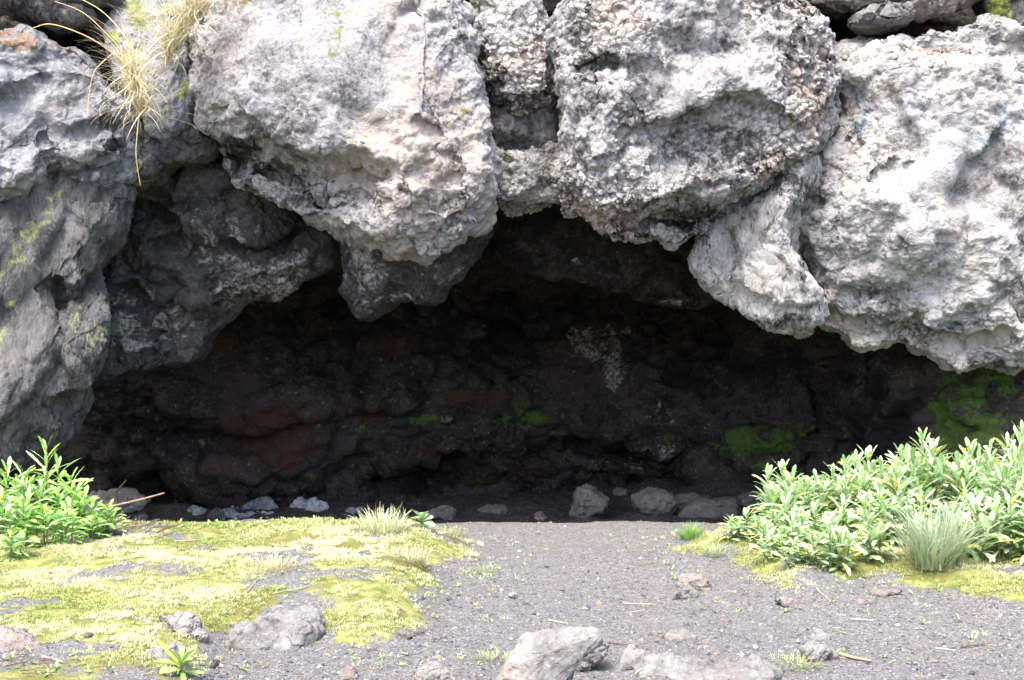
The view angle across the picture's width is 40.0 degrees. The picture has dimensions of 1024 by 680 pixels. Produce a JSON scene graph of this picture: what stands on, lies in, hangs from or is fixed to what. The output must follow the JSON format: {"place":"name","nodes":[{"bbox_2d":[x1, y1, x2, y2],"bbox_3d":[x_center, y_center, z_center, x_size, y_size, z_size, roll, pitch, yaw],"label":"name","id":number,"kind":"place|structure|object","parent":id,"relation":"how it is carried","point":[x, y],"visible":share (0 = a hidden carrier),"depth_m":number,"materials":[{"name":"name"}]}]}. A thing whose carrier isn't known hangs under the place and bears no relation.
{"place":"outdoors","nodes":[
{"label":"outdoors","id":0,"kind":"place"},
{"bbox_2d":[0,0,1023,516],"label":"cave wall","id":1,"kind":"structure","parent":0,"point":[492,374],"depth_m":13.26,"materials":[{"name":"stone"}]},
{"bbox_2d":[20,387,94,474],"bbox_3d":[-3.463,0.652,10.532,0.639,0.722,0.926,0,2,0],"label":"boulder","id":2,"kind":"object","parent":1,"relation":"attached to","point":[62,450],"visible":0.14,"depth_m":10.57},
{"bbox_2d":[0,0,123,34],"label":"boulder","id":3,"kind":"object","parent":1,"relation":"attached to","point":[40,12],"visible":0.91,"depth_m":10.29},
{"bbox_2d":[0,170,136,476],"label":"boulder","id":4,"kind":"object","parent":1,"relation":"attached to","point":[63,238],"visible":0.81,"depth_m":9.92,"materials":[{"name":"stone"}]},
{"bbox_2d":[0,23,144,201],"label":"boulder","id":5,"kind":"object","parent":1,"relation":"attached to","point":[47,126],"visible":0.88,"depth_m":9.93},
{"bbox_2d":[92,345,212,387],"bbox_3d":[-2.956,0.196,11.372,1.038,0.380,0.712,0,2,0],"label":"boulder","id":6,"kind":"object","parent":1,"relation":"attached to","point":[119,364],"visible":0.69,"depth_m":11.06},
{"bbox_2d":[85,0,254,97],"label":"straw clump","id":7,"kind":"object","parent":1,"relation":"on","point":[187,19],"visible":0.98,"depth_m":9.82,"materials":[{"name":"beige plant"}]},
{"bbox_2d":[102,159,340,352],"bbox_3d":[-2.378,-0.782,11.289,2.141,2.009,1.416,0,2,0],"label":"boulder","id":8,"kind":"object","parent":1,"relation":"attached to","point":[206,254],"visible":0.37,"depth_m":10.93,"materials":[{"name":"stone"}]},
{"bbox_2d":[103,0,196,144],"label":"boulder","id":9,"kind":"object","parent":8,"relation":"on","point":[180,105],"visible":0.4,"depth_m":10.28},
{"bbox_2d":[85,7,111,46],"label":"boulder","id":10,"kind":"object","parent":9,"relation":"on","point":[92,32],"visible":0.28,"depth_m":10.47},
{"bbox_2d":[73,7,202,139],"bbox_3d":[-2.635,-1.809,9.797,0.930,0.986,0.929,-1,2,-40],"label":"straw clump","id":11,"kind":"object","parent":9,"relation":"on","point":[138,87],"visible":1,"depth_m":9.76,"materials":[{"name":"beige plant"}]},
{"bbox_2d":[133,116,222,191],"bbox_3d":[-2.510,-1.493,10.588,0.674,0.768,0.749,0,2,0],"label":"boulder","id":12,"kind":"object","parent":8,"relation":"on","point":[190,145],"visible":0.52,"depth_m":10.30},
{"bbox_2d":[188,0,506,265],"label":"boulder","id":13,"kind":"object","parent":1,"relation":"attached to","point":[358,124],"visible":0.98,"depth_m":10.04,"materials":[{"name":"stone"}]},
{"bbox_2d":[337,224,494,321],"bbox_3d":[-0.759,-0.642,11.170,1.234,0.982,1.001,0,2,0],"label":"boulder","id":14,"kind":"object","parent":1,"relation":"attached to","point":[375,284],"visible":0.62,"depth_m":10.83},
{"bbox_2d":[496,140,561,217],"bbox_3d":[0.103,-1.248,10.834,0.899,0.608,0.685,0,2,0],"label":"boulder","id":15,"kind":"object","parent":1,"relation":"attached to","point":[527,183],"visible":0.66,"depth_m":10.53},
{"bbox_2d":[487,96,559,150],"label":"boulder","id":16,"kind":"object","parent":15,"relation":"on","point":[538,127],"visible":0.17,"depth_m":10.56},
{"bbox_2d":[469,0,555,116],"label":"boulder","id":17,"kind":"object","parent":16,"relation":"on","point":[515,60],"visible":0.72,"depth_m":10.40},
{"bbox_2d":[488,203,719,309],"bbox_3d":[0.813,-0.796,11.857,2.040,1.087,1.159,0,2,0],"label":"boulder","id":18,"kind":"object","parent":1,"relation":"attached to","point":[552,244],"visible":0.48,"depth_m":11.46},
{"bbox_2d":[543,0,841,250],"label":"boulder","id":19,"kind":"object","parent":1,"relation":"attached to","point":[681,122],"visible":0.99,"depth_m":10.01,"materials":[{"name":"stone"}]},
{"bbox_2d":[687,155,829,338],"bbox_3d":[1.864,-0.699,10.587,1.021,1.358,0.989,0,2,16],"label":"boulder","id":20,"kind":"object","parent":1,"relation":"attached to","point":[746,258],"visible":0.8,"depth_m":10.21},
{"bbox_2d":[799,13,1023,375],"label":"boulder","id":21,"kind":"object","parent":1,"relation":"attached to","point":[911,227],"visible":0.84,"depth_m":10.23,"materials":[{"name":"stone"}]},
{"bbox_2d":[847,1,915,35],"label":"boulder","id":22,"kind":"object","parent":21,"relation":"on","point":[888,17],"visible":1,"depth_m":10.44,"materials":[{"name":"grey stone"}]},
{"bbox_2d":[807,0,979,22],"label":"boulder","id":23,"kind":"object","parent":21,"relation":"on","point":[836,10],"visible":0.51,"depth_m":10.55,"materials":[{"name":"grey stone"}]},
{"bbox_2d":[971,0,1023,25],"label":"boulder","id":24,"kind":"object","parent":21,"relation":"on","point":[1012,9],"visible":0.2,"depth_m":10.45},
{"bbox_2d":[1008,144,1023,360],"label":"boulder","id":25,"kind":"object","parent":21,"relation":"on","point":[1017,301],"visible":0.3,"depth_m":10.13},
{"bbox_2d":[0,477,1023,679],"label":"ground","id":26,"kind":"structure","parent":0,"point":[514,523],"depth_m":7.18,"materials":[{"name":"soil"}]},
{"bbox_2d":[0,490,29,541],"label":"leafy plant","id":27,"kind":"object","parent":26,"relation":"on","point":[3,503],"visible":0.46,"depth_m":8.41,"materials":[{"name":"green plant"}]},
{"bbox_2d":[0,456,36,524],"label":"leafy plant","id":28,"kind":"object","parent":26,"relation":"on","point":[6,473],"visible":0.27,"depth_m":8.96,"materials":[{"name":"green plant"}]},
{"bbox_2d":[0,528,37,561],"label":"leafy plant","id":29,"kind":"object","parent":26,"relation":"on","point":[11,543],"visible":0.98,"depth_m":7.83,"materials":[{"name":"green plant"}]},
{"bbox_2d":[0,625,40,651],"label":"rock","id":30,"kind":"object","parent":26,"relation":"on","point":[13,638],"visible":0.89,"depth_m":5.79,"materials":[{"name":"grey stone"}]},
{"bbox_2d":[0,492,45,548],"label":"leafy plant","id":31,"kind":"object","parent":26,"relation":"on","point":[23,507],"visible":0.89,"depth_m":8.14,"materials":[{"name":"green plant"}]},
{"bbox_2d":[1,459,55,532],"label":"leafy plant","id":32,"kind":"object","parent":26,"relation":"on","point":[28,487],"visible":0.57,"depth_m":8.66,"materials":[{"name":"green plant"}]},
{"bbox_2d":[15,501,78,546],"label":"leafy plant","id":33,"kind":"object","parent":26,"relation":"on","point":[48,512],"visible":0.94,"depth_m":8.15,"materials":[{"name":"green plant"}]},
{"bbox_2d":[11,434,92,526],"bbox_3d":[-2.897,0.884,8.826,0.455,0.596,0.435,0,2,14],"label":"leafy plant","id":34,"kind":"object","parent":26,"relation":"on","point":[46,475],"visible":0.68,"depth_m":8.81,"materials":[{"name":"green plant"}]},
{"bbox_2d":[46,501,90,544],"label":"leafy plant","id":35,"kind":"object","parent":26,"relation":"on","point":[63,523],"visible":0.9,"depth_m":8.26,"materials":[{"name":"green plant"}]},
{"bbox_2d":[46,467,94,528],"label":"leafy plant","id":36,"kind":"object","parent":26,"relation":"on","point":[78,488],"visible":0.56,"depth_m":8.72,"materials":[{"name":"green plant"}]},
{"bbox_2d":[53,485,110,534],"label":"leafy plant","id":37,"kind":"object","parent":26,"relation":"on","point":[81,511],"visible":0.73,"depth_m":8.62,"materials":[{"name":"green plant"}]},
{"bbox_2d":[73,513,111,540],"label":"leafy plant","id":38,"kind":"object","parent":26,"relation":"on","point":[93,521],"visible":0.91,"depth_m":8.47,"materials":[{"name":"green plant"}]},
{"bbox_2d":[80,499,129,537],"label":"leafy plant","id":39,"kind":"object","parent":26,"relation":"on","point":[105,511],"visible":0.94,"depth_m":8.55,"materials":[{"name":"green plant"}]},
{"bbox_2d":[80,487,150,518],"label":"rock","id":40,"kind":"object","parent":26,"relation":"on","point":[125,494],"visible":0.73,"depth_m":12.25,"materials":[{"name":"grey stone"}]},
{"bbox_2d":[145,642,185,665],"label":"rock","id":41,"kind":"object","parent":26,"relation":"on","point":[160,652],"visible":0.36,"depth_m":5.70,"materials":[{"name":"white stone"}]},
{"bbox_2d":[158,611,209,642],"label":"rock","id":42,"kind":"object","parent":26,"relation":"on","point":[188,623],"visible":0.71,"depth_m":6.27,"materials":[{"name":"white stone"}]},
{"bbox_2d":[158,640,209,679],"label":"rosette plant","id":43,"kind":"object","parent":26,"relation":"on","point":[180,660],"visible":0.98,"depth_m":5.59,"materials":[{"name":"green plant"}]},
{"bbox_2d":[223,507,273,519],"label":"rock","id":44,"kind":"object","parent":26,"relation":"on","point":[230,512],"visible":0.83,"depth_m":12.68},
{"bbox_2d":[231,495,278,509],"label":"rock","id":45,"kind":"object","parent":26,"relation":"on","point":[266,502],"visible":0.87,"depth_m":12.93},
{"bbox_2d":[236,551,308,574],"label":"grass tuft","id":46,"kind":"object","parent":26,"relation":"on","point":[272,565],"visible":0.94,"depth_m":7.55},
{"bbox_2d":[222,605,325,651],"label":"rock","id":47,"kind":"object","parent":26,"relation":"on","point":[289,629],"visible":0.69,"depth_m":6.40,"materials":[{"name":"grey stone"}]},
{"bbox_2d":[290,496,328,511],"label":"rock","id":48,"kind":"object","parent":26,"relation":"on","point":[314,504],"visible":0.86,"depth_m":12.89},
{"bbox_2d":[338,665,358,679],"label":"rock","id":49,"kind":"object","parent":26,"relation":"on","point":[347,672],"visible":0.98,"depth_m":5.84,"materials":[{"name":"grey stone"}]},
{"bbox_2d":[348,504,415,534],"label":"grass tuft","id":50,"kind":"object","parent":26,"relation":"on","point":[384,525],"visible":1,"depth_m":8.59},
{"bbox_2d":[380,539,437,565],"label":"grass tuft","id":51,"kind":"object","parent":26,"relation":"on","point":[415,559],"visible":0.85,"depth_m":7.86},
{"bbox_2d":[411,511,434,528],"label":"rosette plant","id":52,"kind":"object","parent":26,"relation":"on","point":[423,519],"visible":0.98,"depth_m":8.77,"materials":[{"name":"green plant"}]},
{"bbox_2d":[412,661,453,679],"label":"rock","id":53,"kind":"object","parent":26,"relation":"on","point":[432,670],"visible":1,"depth_m":5.81,"materials":[{"name":"grey stone"}]},
{"bbox_2d":[425,505,456,519],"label":"rock","id":54,"kind":"object","parent":26,"relation":"on","point":[445,512],"visible":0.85,"depth_m":12.48,"materials":[{"name":"stone"}]},
{"bbox_2d":[477,504,508,513],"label":"rock","id":55,"kind":"object","parent":26,"relation":"on","point":[497,508],"visible":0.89,"depth_m":12.89,"materials":[{"name":"stone"}]},
{"bbox_2d":[0,515,1020,675],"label":"seedling cover","id":56,"kind":"object","parent":26,"relation":"on","point":[350,642],"visible":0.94,"depth_m":6.55,"materials":[{"name":"green plant"}]},
{"bbox_2d":[496,626,602,679],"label":"rock","id":57,"kind":"object","parent":26,"relation":"on","point":[554,654],"visible":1,"depth_m":5.38,"materials":[{"name":"white stone"}]},
{"bbox_2d":[569,483,608,518],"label":"rock","id":58,"kind":"object","parent":26,"relation":"on","point":[589,501],"visible":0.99,"depth_m":12.45,"materials":[{"name":"stone"}]},
{"bbox_2d":[576,633,608,671],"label":"rock","id":59,"kind":"object","parent":26,"relation":"on","point":[593,658],"visible":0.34,"depth_m":5.97,"materials":[{"name":"grey stone"}]},
{"bbox_2d":[631,487,677,516],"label":"rock","id":60,"kind":"object","parent":26,"relation":"on","point":[653,501],"visible":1,"depth_m":12.42,"materials":[{"name":"stone"}]},
{"bbox_2d":[662,629,697,641],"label":"rock","id":61,"kind":"object","parent":26,"relation":"on","point":[677,635],"visible":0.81,"depth_m":6.55,"materials":[{"name":"grey stone"}]},
{"bbox_2d":[672,585,698,599],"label":"rock","id":62,"kind":"object","parent":26,"relation":"on","point":[688,592],"visible":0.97,"depth_m":7.50,"materials":[{"name":"grey stone"}]},
{"bbox_2d":[674,492,699,507],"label":"rock","id":63,"kind":"object","parent":26,"relation":"on","point":[682,499],"visible":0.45,"depth_m":12.80,"materials":[{"name":"stone"}]},
{"bbox_2d":[675,521,708,540],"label":"grass tuft","id":64,"kind":"object","parent":26,"relation":"on","point":[689,533],"visible":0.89,"depth_m":9.08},
{"bbox_2d":[676,572,711,590],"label":"rock","id":65,"kind":"object","parent":26,"relation":"on","point":[700,582],"visible":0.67,"depth_m":7.63,"materials":[{"name":"grey stone"}]},
{"bbox_2d":[614,644,784,679],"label":"rock","id":66,"kind":"object","parent":26,"relation":"on","point":[694,667],"visible":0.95,"depth_m":5.93,"materials":[{"name":"grey stone"}]},
{"bbox_2d":[676,496,740,517],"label":"rock","id":67,"kind":"object","parent":26,"relation":"on","point":[706,506],"visible":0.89,"depth_m":12.46,"materials":[{"name":"stone"}]},
{"bbox_2d":[716,514,749,540],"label":"leafy plant","id":68,"kind":"object","parent":26,"relation":"on","point":[731,531],"visible":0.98,"depth_m":8.65,"materials":[{"name":"green plant"}]},
{"bbox_2d":[721,507,767,537],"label":"leafy plant","id":69,"kind":"object","parent":26,"relation":"on","point":[745,513],"visible":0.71,"depth_m":8.67,"materials":[{"name":"green plant"}]},
{"bbox_2d":[737,491,764,507],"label":"rock","id":70,"kind":"object","parent":26,"relation":"on","point":[746,499],"visible":0.67,"depth_m":12.57,"materials":[{"name":"stone"}]},
{"bbox_2d":[744,513,778,548],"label":"leafy plant","id":71,"kind":"object","parent":26,"relation":"on","point":[761,531],"visible":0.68,"depth_m":8.45,"materials":[{"name":"green plant"}]},
{"bbox_2d":[748,527,795,561],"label":"leafy plant","id":72,"kind":"object","parent":26,"relation":"on","point":[773,546],"visible":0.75,"depth_m":8.06,"materials":[{"name":"green plant"}]},
{"bbox_2d":[748,459,816,529],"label":"leafy plant","id":73,"kind":"object","parent":26,"relation":"on","point":[781,466],"visible":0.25,"depth_m":9.64,"materials":[{"name":"green plant"}]},
{"bbox_2d":[759,493,812,541],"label":"leafy plant","id":74,"kind":"object","parent":26,"relation":"on","point":[786,502],"visible":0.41,"depth_m":8.54,"materials":[{"name":"green plant"}]},
{"bbox_2d":[765,511,811,558],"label":"leafy plant","id":75,"kind":"object","parent":26,"relation":"on","point":[796,527],"visible":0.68,"depth_m":8.03,"materials":[{"name":"green plant"}]},
{"bbox_2d":[750,464,827,533],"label":"leafy plant","id":76,"kind":"object","parent":26,"relation":"on","point":[773,495],"visible":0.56,"depth_m":8.94,"materials":[{"name":"green plant"}]},
{"bbox_2d":[774,596,805,607],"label":"rock","id":77,"kind":"object","parent":26,"relation":"on","point":[784,601],"visible":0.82,"depth_m":7.16,"materials":[{"name":"grey stone"}]},
{"bbox_2d":[768,537,820,569],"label":"leafy plant","id":78,"kind":"object","parent":26,"relation":"on","point":[796,554],"visible":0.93,"depth_m":7.78,"materials":[{"name":"green plant"}]},
{"bbox_2d":[766,652,829,674],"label":"grass tuft","id":79,"kind":"object","parent":26,"relation":"on","point":[803,663],"visible":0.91,"depth_m":6.11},
{"bbox_2d":[783,499,843,543],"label":"leafy plant","id":80,"kind":"object","parent":26,"relation":"on","point":[813,510],"visible":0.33,"depth_m":8.38,"materials":[{"name":"green plant"}]},
{"bbox_2d":[789,472,840,531],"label":"leafy plant","id":81,"kind":"object","parent":26,"relation":"on","point":[822,498],"visible":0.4,"depth_m":8.97,"materials":[{"name":"green plant"}]},
{"bbox_2d":[799,640,832,661],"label":"rock","id":82,"kind":"object","parent":26,"relation":"on","point":[813,650],"visible":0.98,"depth_m":6.19,"materials":[{"name":"grey stone"}]},
{"bbox_2d":[791,512,867,575],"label":"leafy plant","id":83,"kind":"object","parent":26,"relation":"on","point":[842,539],"visible":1,"depth_m":7.72,"materials":[{"name":"green plant"}]},
{"bbox_2d":[801,468,867,533],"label":"leafy plant","id":84,"kind":"object","parent":26,"relation":"on","point":[848,491],"visible":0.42,"depth_m":8.96,"materials":[{"name":"green plant"}]},
{"bbox_2d":[816,494,863,533],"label":"leafy plant","id":85,"kind":"object","parent":26,"relation":"on","point":[843,522],"visible":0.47,"depth_m":8.60,"materials":[{"name":"green plant"}]},
{"bbox_2d":[813,453,874,527],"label":"leafy plant","id":86,"kind":"object","parent":26,"relation":"on","point":[844,461],"visible":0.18,"depth_m":9.64,"materials":[{"name":"green plant"}]},
{"bbox_2d":[838,445,888,525],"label":"leafy plant","id":87,"kind":"object","parent":26,"relation":"on","point":[868,452],"visible":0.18,"depth_m":9.61,"materials":[{"name":"green plant"}]},
{"bbox_2d":[846,506,898,562],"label":"leafy plant","id":88,"kind":"object","parent":26,"relation":"on","point":[873,535],"visible":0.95,"depth_m":7.85,"materials":[{"name":"green plant"}]},
{"bbox_2d":[849,455,904,529],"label":"leafy plant","id":89,"kind":"object","parent":26,"relation":"on","point":[864,483],"visible":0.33,"depth_m":8.95,"materials":[{"name":"green plant"}]},
{"bbox_2d":[845,482,916,546],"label":"leafy plant","id":90,"kind":"object","parent":26,"relation":"on","point":[864,501],"visible":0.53,"depth_m":8.33,"materials":[{"name":"green plant"}]},
{"bbox_2d":[869,588,901,596],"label":"rock","id":91,"kind":"object","parent":26,"relation":"on","point":[884,592],"visible":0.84,"depth_m":7.30,"materials":[{"name":"grey stone"}]},
{"bbox_2d":[854,442,921,500],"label":"leafy plant","id":92,"kind":"object","parent":26,"relation":"on","point":[900,452],"visible":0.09,"depth_m":9.63,"materials":[{"name":"green plant"}]},
{"bbox_2d":[863,470,946,547],"bbox_3d":[2.335,1.036,8.354,0.495,0.527,0.533,0,2,13],"label":"leafy plant","id":93,"kind":"object","parent":26,"relation":"on","point":[903,500],"visible":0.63,"depth_m":8.32,"materials":[{"name":"green plant"}]},
{"bbox_2d":[868,444,951,533],"bbox_3d":[2.482,0.952,8.820,0.597,0.597,0.509,0,2,-15],"label":"leafy plant","id":94,"kind":"object","parent":26,"relation":"on","point":[910,467],"visible":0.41,"depth_m":8.73,"materials":[{"name":"green plant"}]},
{"bbox_2d":[893,427,952,507],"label":"leafy plant","id":95,"kind":"object","parent":26,"relation":"on","point":[920,434],"visible":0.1,"depth_m":9.61,"materials":[{"name":"green plant"}]},
{"bbox_2d":[883,437,978,529],"bbox_3d":[2.675,0.925,8.881,0.540,0.634,0.633,-1,2,-29],"label":"leafy plant","id":96,"kind":"object","parent":26,"relation":"on","point":[939,459],"visible":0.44,"depth_m":8.82,"materials":[{"name":"green plant"}]},
{"bbox_2d":[862,491,1006,570],"bbox_3d":[2.308,1.034,7.703,0.838,0.422,0.846,0,2,0],"label":"grass tuft","id":97,"kind":"object","parent":26,"relation":"on","point":[936,549],"visible":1,"depth_m":7.62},
{"bbox_2d":[927,458,983,508],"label":"leafy plant","id":98,"kind":"object","parent":26,"relation":"on","point":[956,473],"visible":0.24,"depth_m":8.73,"materials":[{"name":"green plant"}]},
{"bbox_2d":[928,478,1001,550],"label":"leafy plant","id":99,"kind":"object","parent":26,"relation":"on","point":[963,497],"visible":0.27,"depth_m":8.29,"materials":[{"name":"green plant"}]},
{"bbox_2d":[939,437,994,501],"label":"leafy plant","id":100,"kind":"object","parent":26,"relation":"on","point":[969,453],"visible":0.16,"depth_m":9.62,"materials":[{"name":"green plant"}]},
{"bbox_2d":[933,491,1014,561],"bbox_3d":[2.596,1.052,7.958,0.425,0.388,0.478,0,2,13],"label":"leafy plant","id":101,"kind":"object","parent":26,"relation":"on","point":[977,549],"visible":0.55,"depth_m":7.92,"materials":[{"name":"green plant"}]},
{"bbox_2d":[943,449,1018,526],"bbox_3d":[2.949,0.955,8.746,0.556,0.557,0.475,0,2,10],"label":"leafy plant","id":102,"kind":"object","parent":26,"relation":"on","point":[972,475],"visible":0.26,"depth_m":8.68,"materials":[{"name":"green plant"}]},
{"bbox_2d":[948,471,1023,544],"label":"leafy plant","id":103,"kind":"object","parent":26,"relation":"on","point":[993,494],"visible":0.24,"depth_m":8.37,"materials":[{"name":"green plant"}]},
{"bbox_2d":[972,487,1023,562],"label":"leafy plant","id":104,"kind":"object","parent":26,"relation":"on","point":[1010,510],"visible":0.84,"depth_m":7.96,"materials":[{"name":"green plant"}]},
{"bbox_2d":[982,420,1023,463],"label":"leafy plant","id":105,"kind":"object","parent":26,"relation":"on","point":[1019,435],"visible":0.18,"depth_m":9.67,"materials":[{"name":"green plant"}]},
{"bbox_2d":[983,450,1023,545],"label":"leafy plant","id":106,"kind":"object","parent":26,"relation":"on","point":[1001,469],"visible":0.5,"depth_m":8.36,"materials":[{"name":"green plant"}]},
{"bbox_2d":[986,438,1023,528],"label":"leafy plant","id":107,"kind":"object","parent":26,"relation":"on","point":[1015,449],"visible":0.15,"depth_m":8.76,"materials":[{"name":"green plant"}]},
{"bbox_2d":[1000,487,1023,564],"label":"leafy plant","id":108,"kind":"object","parent":26,"relation":"on","point":[1018,524],"visible":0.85,"depth_m":7.92,"materials":[{"name":"green plant"}]},
{"bbox_2d":[0,516,1023,679],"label":"moss","id":109,"kind":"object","parent":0,"point":[149,610],"depth_m":7.44,"materials":[{"name":"plant"}]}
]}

